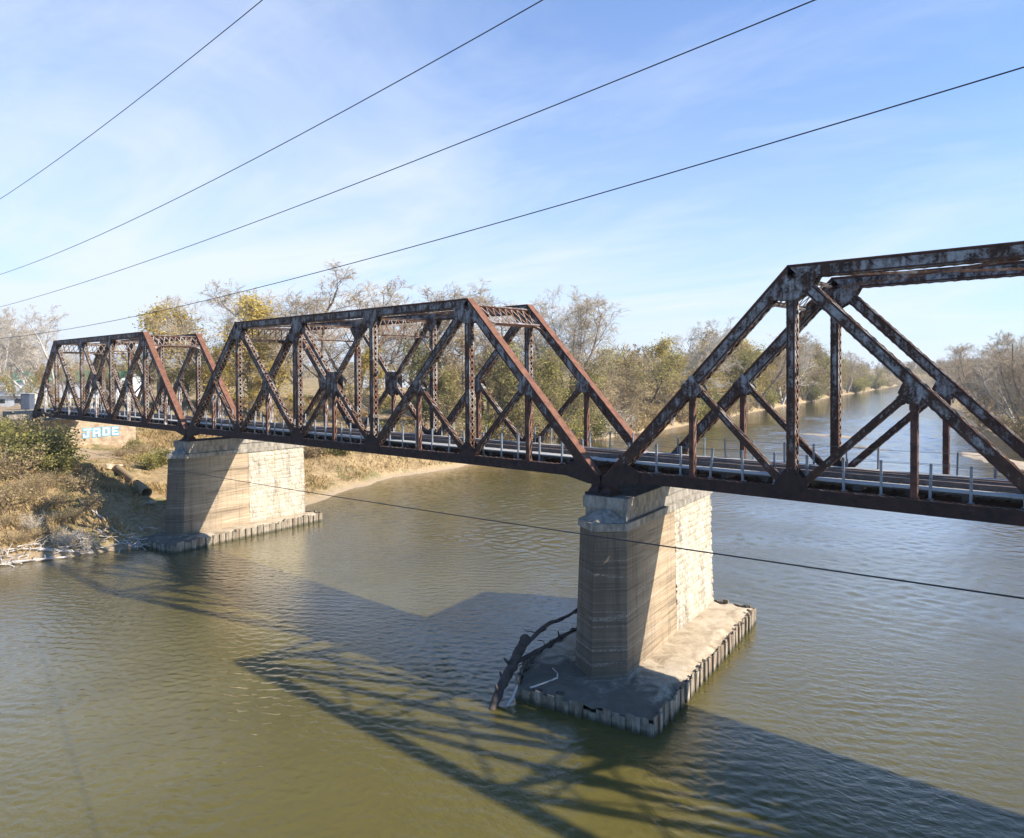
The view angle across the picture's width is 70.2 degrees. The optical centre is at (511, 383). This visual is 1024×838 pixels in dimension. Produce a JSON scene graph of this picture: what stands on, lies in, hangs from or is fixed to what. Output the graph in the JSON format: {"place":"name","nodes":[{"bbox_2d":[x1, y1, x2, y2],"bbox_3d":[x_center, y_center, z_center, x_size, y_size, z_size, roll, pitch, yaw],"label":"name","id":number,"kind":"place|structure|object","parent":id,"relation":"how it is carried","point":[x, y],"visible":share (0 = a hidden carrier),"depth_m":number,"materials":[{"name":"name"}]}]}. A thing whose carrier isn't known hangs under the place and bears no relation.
{"place":"outdoors","nodes":[
{"label":"outdoors","id":0,"kind":"place"},
{"bbox_2d":[1,0,814,306],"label":"overhead cable","id":1,"kind":"object","parent":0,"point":[491,130],"visible":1,"depth_m":13.35,"materials":[{"name":"metal"}]},
{"bbox_2d":[0,368,1021,565],"bbox_3d":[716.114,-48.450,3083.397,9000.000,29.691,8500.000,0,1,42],"label":"ground","id":2,"kind":"structure","parent":0,"point":[135,521],"depth_m":86.77,"materials":[{"name":"soil"}]},
{"bbox_2d":[0,317,25,376],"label":"sycamore tree","id":3,"kind":"object","parent":2,"relation":"on","point":[3,354],"visible":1,"depth_m":126.78,"materials":[{"name":"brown plant"}]},
{"bbox_2d":[0,467,35,515],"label":"bush","id":4,"kind":"object","parent":2,"relation":"on","point":[8,499],"visible":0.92,"depth_m":60.39,"materials":[{"name":"beige plant"}]},
{"bbox_2d":[0,391,37,406],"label":"shed","id":5,"kind":"structure","parent":2,"relation":"on","point":[8,402],"depth_m":133.07,"materials":[{"name":"white metal"}]},
{"bbox_2d":[0,370,42,405],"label":"riverside tree","id":6,"kind":"object","parent":2,"relation":"on","point":[11,388],"visible":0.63,"depth_m":124.96,"materials":[{"name":"green plant"}]},
{"bbox_2d":[0,432,55,479],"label":"bush","id":7,"kind":"object","parent":2,"relation":"on","point":[23,470],"visible":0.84,"depth_m":66.73,"materials":[{"name":"beige plant"}]},
{"bbox_2d":[20,393,35,409],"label":"steel cabinet","id":8,"kind":"object","parent":2,"relation":"on","point":[27,401],"visible":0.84,"depth_m":103.43,"materials":[{"name":"metal"}]},
{"bbox_2d":[0,403,64,440],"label":"bush","id":9,"kind":"object","parent":2,"relation":"on","point":[23,423],"visible":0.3,"depth_m":78.42,"materials":[{"name":"green plant"}]},
{"bbox_2d":[5,466,61,495],"bbox_3d":[-42.415,8.466,64.556,5.762,2.712,3.672,0,1,26],"label":"bush","id":10,"kind":"object","parent":2,"relation":"on","point":[38,484],"visible":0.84,"depth_m":63.84,"materials":[{"name":"beige plant"}]},
{"bbox_2d":[0,304,71,390],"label":"sycamore tree","id":11,"kind":"object","parent":2,"relation":"on","point":[36,332],"visible":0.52,"depth_m":136.96,"materials":[{"name":"brown plant"}]},
{"bbox_2d":[0,304,79,405],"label":"sycamore tree","id":12,"kind":"object","parent":2,"relation":"on","point":[31,357],"visible":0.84,"depth_m":131.85,"materials":[{"name":"brown plant"}]},
{"bbox_2d":[0,420,82,465],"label":"bush","id":13,"kind":"object","parent":2,"relation":"on","point":[18,436],"visible":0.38,"depth_m":70.30,"materials":[{"name":"green plant"}]},
{"bbox_2d":[2,426,87,468],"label":"bush","id":14,"kind":"object","parent":2,"relation":"on","point":[41,442],"visible":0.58,"depth_m":69.36,"materials":[{"name":"green plant"}]},
{"bbox_2d":[21,447,89,475],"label":"bush","id":15,"kind":"object","parent":2,"relation":"on","point":[54,464],"visible":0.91,"depth_m":68.64,"materials":[{"name":"green plant"}]},
{"bbox_2d":[34,486,79,509],"bbox_3d":[-38.951,9.691,62.182,4.137,2.227,3.036,0,1,30],"label":"bush","id":16,"kind":"object","parent":2,"relation":"on","point":[55,499],"visible":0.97,"depth_m":61.88,"materials":[{"name":"beige plant"}]},
{"bbox_2d":[47,526,81,547],"bbox_3d":[-34.982,11.743,56.556,3.323,1.755,2.812,0,1,35],"label":"bush","id":17,"kind":"object","parent":2,"relation":"on","point":[65,538],"visible":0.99,"depth_m":56.41,"materials":[{"name":"beige plant"}]},
{"bbox_2d":[2,410,135,445],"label":"bridge abutment","id":18,"kind":"object","parent":2,"relation":"on","point":[106,434],"visible":0.41,"depth_m":94.28,"materials":[{"name":"concrete"}]},
{"bbox_2d":[50,349,87,401],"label":"bare tree","id":19,"kind":"object","parent":2,"relation":"on","point":[61,371],"visible":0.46,"depth_m":149.48,"materials":[{"name":"grey plant"}]},
{"bbox_2d":[0,371,141,397],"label":"warehouse","id":20,"kind":"structure","parent":2,"relation":"on","point":[19,382],"depth_m":183.45,"materials":[{"name":"white metal"}]},
{"bbox_2d":[58,464,100,491],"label":"bush","id":21,"kind":"object","parent":2,"relation":"on","point":[76,481],"visible":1,"depth_m":65.92,"materials":[{"name":"beige plant"}]},
{"bbox_2d":[72,489,117,511],"bbox_3d":[-36.270,9.933,63.288,3.668,2.109,3.546,0,1,42],"label":"bush","id":22,"kind":"object","parent":2,"relation":"on","point":[94,502],"visible":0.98,"depth_m":63.00,"materials":[{"name":"beige plant"}]},
{"bbox_2d":[0,0,262,198],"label":"overhead cable","id":23,"kind":"object","parent":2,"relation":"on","point":[147,91],"visible":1,"depth_m":11.96,"materials":[{"name":"metal"}]},
{"bbox_2d":[124,448,169,470],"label":"bush","id":24,"kind":"object","parent":2,"relation":"on","point":[154,461],"visible":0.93,"depth_m":83.85,"materials":[{"name":"green plant"}]},
{"bbox_2d":[114,296,195,402],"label":"autumn tree","id":25,"kind":"object","parent":2,"relation":"on","point":[148,322],"visible":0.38,"depth_m":133.35,"materials":[{"name":"yellow plant"}]},
{"bbox_2d":[150,302,217,402],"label":"autumn tree","id":26,"kind":"object","parent":2,"relation":"on","point":[175,315],"visible":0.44,"depth_m":134.69,"materials":[{"name":"yellow plant"}]},
{"bbox_2d":[141,294,274,404],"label":"bare tree","id":27,"kind":"object","parent":2,"relation":"on","point":[171,328],"visible":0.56,"depth_m":120.94,"materials":[{"name":"brown plant"}]},
{"bbox_2d":[188,343,248,417],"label":"autumn tree","id":28,"kind":"object","parent":2,"relation":"on","point":[215,354],"visible":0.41,"depth_m":121.00,"materials":[{"name":"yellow plant"}]},
{"bbox_2d":[138,437,321,553],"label":"bridge pier","id":29,"kind":"structure","parent":2,"relation":"on","point":[204,510],"depth_m":62.81,"materials":[{"name":"concrete"}]},
{"bbox_2d":[32,331,239,440],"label":"truss bridge span","id":30,"kind":"object","parent":29,"relation":"on","point":[143,340],"visible":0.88,"depth_m":72.55,"materials":[{"name":"paint"}]},
{"bbox_2d":[40,408,190,423],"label":"walkway","id":31,"kind":"structure","parent":30,"relation":"attached to","point":[160,419],"depth_m":71.10,"materials":[{"name":"grey metal"}]},
{"bbox_2d":[43,402,184,424],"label":"handrail","id":32,"kind":"object","parent":31,"relation":"attached to","point":[158,415],"visible":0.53,"depth_m":74.32,"materials":[{"name":"metal"}]},
{"bbox_2d":[41,407,223,424],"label":"railway track","id":33,"kind":"structure","parent":30,"relation":"on","point":[188,418],"depth_m":71.97,"materials":[{"name":"metal"}]},
{"bbox_2d":[191,287,292,412],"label":"autumn tree","id":34,"kind":"object","parent":2,"relation":"on","point":[259,311],"visible":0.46,"depth_m":123.59,"materials":[{"name":"yellow plant"}]},
{"bbox_2d":[244,376,271,420],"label":"autumn tree","id":35,"kind":"object","parent":2,"relation":"on","point":[252,392],"visible":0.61,"depth_m":122.59,"materials":[{"name":"yellow plant"}]},
{"bbox_2d":[199,294,330,406],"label":"bare tree","id":36,"kind":"object","parent":2,"relation":"on","point":[289,353],"visible":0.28,"depth_m":124.28,"materials":[{"name":"brown plant"}]},
{"bbox_2d":[198,278,332,406],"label":"bare tree","id":37,"kind":"object","parent":2,"relation":"on","point":[224,299],"visible":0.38,"depth_m":140.28,"materials":[{"name":"brown plant"}]},
{"bbox_2d":[233,336,307,420],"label":"autumn tree","id":38,"kind":"object","parent":2,"relation":"on","point":[261,347],"visible":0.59,"depth_m":122.97,"materials":[{"name":"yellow plant"}]},
{"bbox_2d":[0,0,542,274],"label":"overhead cable","id":39,"kind":"object","parent":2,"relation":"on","point":[320,123],"visible":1,"depth_m":12.71,"materials":[{"name":"metal"}]},
{"bbox_2d":[265,258,431,416],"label":"bare tree","id":40,"kind":"object","parent":2,"relation":"on","point":[322,332],"visible":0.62,"depth_m":126.42,"materials":[{"name":"grey plant"}]},
{"bbox_2d":[276,290,425,407],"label":"bare tree","id":41,"kind":"object","parent":2,"relation":"on","point":[345,345],"visible":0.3,"depth_m":145.31,"materials":[{"name":"grey plant"}]},
{"bbox_2d":[344,344,397,426],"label":"autumn tree","id":42,"kind":"object","parent":2,"relation":"on","point":[365,362],"visible":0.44,"depth_m":124.50,"materials":[{"name":"grey plant"}]},
{"bbox_2d":[0,396,748,554],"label":"dry grass","id":43,"kind":"structure","parent":2,"relation":"on","point":[118,483],"depth_m":83.64,"materials":[{"name":"plant"}]},
{"bbox_2d":[395,333,452,427],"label":"ivy clad tree","id":44,"kind":"object","parent":2,"relation":"on","point":[425,404],"visible":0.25,"depth_m":126.44,"materials":[{"name":"green plant"}]},
{"bbox_2d":[364,285,500,407],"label":"bare tree","id":45,"kind":"object","parent":2,"relation":"on","point":[418,327],"visible":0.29,"depth_m":132.92,"materials":[{"name":"brown plant"}]},
{"bbox_2d":[422,365,464,419],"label":"riverside tree","id":46,"kind":"object","parent":2,"relation":"on","point":[447,380],"visible":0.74,"depth_m":123.81,"materials":[{"name":"green plant"}]},
{"bbox_2d":[378,277,513,411],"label":"bare tree","id":47,"kind":"object","parent":2,"relation":"on","point":[457,295],"visible":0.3,"depth_m":147.20,"materials":[{"name":"brown plant"}]},
{"bbox_2d":[420,329,499,426],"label":"riverside tree","id":48,"kind":"object","parent":2,"relation":"on","point":[449,357],"visible":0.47,"depth_m":127.02,"materials":[{"name":"green plant"}]},
{"bbox_2d":[445,317,519,419],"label":"bare tree","id":49,"kind":"object","parent":2,"relation":"on","point":[488,343],"visible":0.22,"depth_m":138.16,"materials":[{"name":"brown plant"}]},
{"bbox_2d":[455,410,511,438],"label":"bush","id":50,"kind":"object","parent":2,"relation":"on","point":[488,423],"visible":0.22,"depth_m":122.91,"materials":[{"name":"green plant"}]},
{"bbox_2d":[453,342,524,439],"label":"riverside tree","id":51,"kind":"object","parent":2,"relation":"on","point":[500,382],"visible":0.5,"depth_m":125.82,"materials":[{"name":"green plant"}]},
{"bbox_2d":[2,344,1022,390],"bbox_3d":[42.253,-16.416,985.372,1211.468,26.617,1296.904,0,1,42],"label":"distant woodland","id":52,"kind":"object","parent":2,"relation":"on","point":[909,364],"visible":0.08,"depth_m":521.10,"materials":[{"name":"plant"}]},
{"bbox_2d":[497,372,548,440],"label":"riverside tree","id":53,"kind":"object","parent":2,"relation":"on","point":[520,405],"visible":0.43,"depth_m":124.40,"materials":[{"name":"green plant"}]},
{"bbox_2d":[504,345,582,442],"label":"riverside tree","id":54,"kind":"object","parent":2,"relation":"on","point":[551,364],"visible":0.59,"depth_m":131.05,"materials":[{"name":"green plant"}]},
{"bbox_2d":[474,291,636,402],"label":"bare tree","id":55,"kind":"object","parent":2,"relation":"on","point":[592,324],"visible":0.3,"depth_m":141.18,"materials":[{"name":"grey plant"}]},
{"bbox_2d":[498,284,620,420],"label":"spreading tree","id":56,"kind":"object","parent":2,"relation":"on","point":[580,313],"visible":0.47,"depth_m":140.22,"materials":[{"name":"grey plant"}]},
{"bbox_2d":[533,361,611,443],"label":"riverside tree","id":57,"kind":"object","parent":2,"relation":"on","point":[576,402],"visible":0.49,"depth_m":134.13,"materials":[{"name":"green plant"}]},
{"bbox_2d":[545,348,617,433],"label":"riverside tree","id":58,"kind":"object","parent":2,"relation":"on","point":[597,382],"visible":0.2,"depth_m":141.54,"materials":[{"name":"green plant"}]},
{"bbox_2d":[576,409,612,440],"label":"bush","id":59,"kind":"object","parent":2,"relation":"on","point":[596,425],"visible":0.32,"depth_m":147.41,"materials":[{"name":"green plant"}]},
{"bbox_2d":[568,370,624,436],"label":"riverside tree","id":60,"kind":"object","parent":2,"relation":"on","point":[606,391],"visible":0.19,"depth_m":149.84,"materials":[{"name":"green plant"}]},
{"bbox_2d":[606,375,648,425],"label":"riverside tree","id":61,"kind":"object","parent":2,"relation":"on","point":[632,401],"visible":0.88,"depth_m":163.23,"materials":[{"name":"green plant"}]},
{"bbox_2d":[603,352,660,412],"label":"riverside tree","id":62,"kind":"object","parent":2,"relation":"on","point":[627,372],"visible":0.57,"depth_m":176.54,"materials":[{"name":"brown plant"}]},
{"bbox_2d":[613,393,656,431],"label":"bush","id":63,"kind":"object","parent":2,"relation":"on","point":[638,416],"visible":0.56,"depth_m":167.34,"materials":[{"name":"beige plant"}]},
{"bbox_2d":[600,337,687,414],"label":"riverside tree","id":64,"kind":"object","parent":2,"relation":"on","point":[665,375],"visible":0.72,"depth_m":175.84,"materials":[{"name":"green plant"}]},
{"bbox_2d":[640,332,690,406],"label":"autumn tree","id":65,"kind":"object","parent":2,"relation":"on","point":[658,349],"visible":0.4,"depth_m":188.14,"materials":[{"name":"green plant"}]},
{"bbox_2d":[642,356,710,425],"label":"riverside tree","id":66,"kind":"object","parent":2,"relation":"on","point":[670,394],"visible":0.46,"depth_m":184.32,"materials":[{"name":"green plant"}]},
{"bbox_2d":[667,316,747,388],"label":"sycamore tree","id":67,"kind":"object","parent":2,"relation":"on","point":[706,353],"visible":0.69,"depth_m":196.74,"materials":[{"name":"brown plant"}]},
{"bbox_2d":[687,338,731,404],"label":"autumn tree","id":68,"kind":"object","parent":2,"relation":"on","point":[712,375],"visible":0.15,"depth_m":207.16,"materials":[{"name":"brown plant"}]},
{"bbox_2d":[684,327,739,395],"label":"riverside tree","id":69,"kind":"object","parent":2,"relation":"on","point":[709,337],"visible":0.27,"depth_m":225.32,"materials":[{"name":"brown plant"}]},
{"bbox_2d":[689,340,765,405],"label":"riverside tree","id":70,"kind":"object","parent":2,"relation":"on","point":[752,356],"visible":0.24,"depth_m":225.45,"materials":[{"name":"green plant"}]},
{"bbox_2d":[717,346,768,404],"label":"riverside tree","id":71,"kind":"object","parent":2,"relation":"on","point":[744,362],"visible":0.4,"depth_m":224.32,"materials":[{"name":"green plant"}]},
{"bbox_2d":[708,327,827,408],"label":"bare tree","id":72,"kind":"object","parent":2,"relation":"on","point":[773,381],"visible":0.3,"depth_m":250.52,"materials":[{"name":"brown plant"}]},
{"bbox_2d":[763,350,800,407],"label":"riverside tree","id":73,"kind":"object","parent":2,"relation":"on","point":[781,382],"visible":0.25,"depth_m":273.24,"materials":[{"name":"grey plant"}]},
{"bbox_2d":[779,338,820,404],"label":"sycamore tree","id":74,"kind":"object","parent":2,"relation":"on","point":[803,367],"visible":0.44,"depth_m":291.18,"materials":[{"name":"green plant"}]},
{"bbox_2d":[799,333,826,389],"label":"riverside tree","id":75,"kind":"object","parent":2,"relation":"on","point":[814,371],"visible":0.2,"depth_m":316.23,"materials":[{"name":"grey plant"}]},
{"bbox_2d":[799,381,827,400],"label":"bush","id":76,"kind":"object","parent":2,"relation":"on","point":[813,393],"visible":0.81,"depth_m":335.29,"materials":[{"name":"green plant"}]},
{"bbox_2d":[799,348,845,400],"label":"riverside tree","id":77,"kind":"object","parent":2,"relation":"on","point":[817,379],"visible":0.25,"depth_m":326.33,"materials":[{"name":"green plant"}]},
{"bbox_2d":[841,350,870,392],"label":"bare tree","id":78,"kind":"object","parent":2,"relation":"on","point":[858,366],"visible":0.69,"depth_m":435.99,"materials":[{"name":"grey plant"}]},
{"bbox_2d":[842,376,877,392],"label":"bush","id":79,"kind":"object","parent":2,"relation":"on","point":[857,386],"visible":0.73,"depth_m":461.67,"materials":[{"name":"green plant"}]},
{"bbox_2d":[935,345,992,401],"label":"bare tree","id":80,"kind":"object","parent":2,"relation":"on","point":[959,371],"visible":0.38,"depth_m":222.59,"materials":[{"name":"grey plant"}]},
{"bbox_2d":[944,342,1022,409],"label":"bare tree","id":81,"kind":"object","parent":2,"relation":"on","point":[961,348],"visible":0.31,"depth_m":194.44,"materials":[{"name":"grey plant"}]},
{"bbox_2d":[963,364,1012,415],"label":"riverside tree","id":82,"kind":"object","parent":2,"relation":"on","point":[982,397],"visible":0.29,"depth_m":173.01,"materials":[{"name":"grey plant"}]},
{"bbox_2d":[960,337,1021,419],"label":"bare tree","id":83,"kind":"object","parent":2,"relation":"on","point":[963,384],"visible":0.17,"depth_m":176.96,"materials":[{"name":"grey plant"}]},
{"bbox_2d":[961,337,1023,425],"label":"sycamore tree","id":84,"kind":"object","parent":2,"relation":"on","point":[976,368],"visible":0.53,"depth_m":146.70,"materials":[{"name":"grey plant"}]},
{"bbox_2d":[967,329,1023,406],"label":"bare tree","id":85,"kind":"object","parent":2,"relation":"on","point":[1012,363],"visible":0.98,"depth_m":126.07,"materials":[{"name":"grey plant"}]},
{"bbox_2d":[970,334,1023,428],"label":"bare tree","id":86,"kind":"object","parent":2,"relation":"on","point":[1001,369],"visible":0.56,"depth_m":140.21,"materials":[{"name":"grey plant"}]},
{"bbox_2d":[986,342,1023,417],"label":"bare tree","id":87,"kind":"object","parent":2,"relation":"on","point":[1021,384],"visible":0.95,"depth_m":124.81,"materials":[{"name":"grey plant"}]},
{"bbox_2d":[0,384,1023,837],"bbox_3d":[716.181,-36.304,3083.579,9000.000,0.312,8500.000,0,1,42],"label":"river water","id":88,"kind":"structure","parent":0,"point":[338,668],"depth_m":32.99,"materials":[{"name":"liquid"}]},
{"bbox_2d":[488,608,576,709],"bbox_3d":[0.906,12.125,32.923,1.764,3.563,7.394,0,1,42],"label":"driftwood log","id":89,"kind":"object","parent":88,"relation":"in","point":[515,659],"visible":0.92,"depth_m":32.45,"materials":[{"name":"wood"}]},
{"bbox_2d":[515,483,755,737],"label":"bridge pier","id":90,"kind":"structure","parent":88,"relation":"in","point":[656,626],"depth_m":32.44,"materials":[{"name":"concrete"}]},
{"bbox_2d":[183,298,646,494],"bbox_3d":[-9.863,0.100,48.885,41.970,9.511,5.870,0,1,42],"label":"truss bridge span","id":91,"kind":"object","parent":90,"relation":"on","point":[469,313],"visible":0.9,"depth_m":44.17,"materials":[{"name":"orange metal"}]},
{"bbox_2d":[201,419,642,465],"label":"railway track","id":92,"kind":"structure","parent":91,"relation":"on","point":[605,453],"depth_m":41.93,"materials":[{"name":"metal"}]},
{"bbox_2d":[200,422,612,461],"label":"walkway","id":93,"kind":"structure","parent":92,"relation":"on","point":[555,455],"depth_m":41.15,"materials":[{"name":"grey metal"}]},
{"bbox_2d":[205,413,588,462],"bbox_3d":[-11.261,3.132,47.345,40.450,1.309,0.170,0,1,42],"label":"handrail","id":94,"kind":"object","parent":93,"relation":"attached to","point":[501,442],"visible":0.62,"depth_m":41.30,"materials":[{"name":"metal"}]},
{"bbox_2d":[243,420,654,453],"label":"walkway","id":95,"kind":"structure","parent":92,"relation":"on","point":[478,438],"depth_m":43.40,"materials":[{"name":"grey metal"}]},
{"bbox_2d":[247,410,637,448],"bbox_3d":[-8.435,3.069,50.511,40.450,1.305,0.178,0,1,42],"label":"handrail","id":96,"kind":"object","parent":95,"relation":"attached to","point":[502,426],"visible":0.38,"depth_m":44.81,"materials":[{"name":"metal"}]},
{"bbox_2d":[598,241,1023,526],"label":"truss bridge span","id":97,"kind":"object","parent":90,"relation":"on","point":[792,286],"visible":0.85,"depth_m":27.35,"materials":[{"name":"orange metal"}]},
{"bbox_2d":[608,459,1022,500],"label":"walkway","id":98,"kind":"structure","parent":97,"relation":"on","point":[993,495],"depth_m":26.19,"materials":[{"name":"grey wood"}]},
{"bbox_2d":[622,442,1023,508],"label":"handrail","id":99,"kind":"object","parent":98,"relation":"attached to","point":[843,459],"visible":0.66,"depth_m":26.47,"materials":[{"name":"metal"}]},
{"bbox_2d":[636,452,1022,503],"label":"railway track","id":100,"kind":"structure","parent":97,"relation":"on","point":[944,482],"depth_m":27.66,"materials":[{"name":"metal"}]},
{"bbox_2d":[658,452,1007,480],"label":"walkway","id":101,"kind":"structure","parent":97,"relation":"on","point":[855,468],"depth_m":29.68,"materials":[{"name":"grey metal"}]},
{"bbox_2d":[669,436,1023,477],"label":"handrail","id":102,"kind":"object","parent":101,"relation":"attached to","point":[877,460],"visible":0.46,"depth_m":31.16,"materials":[{"name":"metal"}]},
{"bbox_2d":[0,0,1023,372],"label":"sky","id":103,"kind":"structure","parent":0,"point":[679,250],"materials":[{"name":"blue"}]},
{"bbox_2d":[7,66,1023,337],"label":"overhead cable","id":104,"kind":"object","parent":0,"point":[615,188],"visible":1,"depth_m":15.82,"materials":[{"name":"metal"}]},
{"bbox_2d":[68,447,1023,598],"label":"overhead cable","id":105,"kind":"object","parent":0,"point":[663,545],"visible":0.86,"depth_m":14.16,"materials":[{"name":"metal"}]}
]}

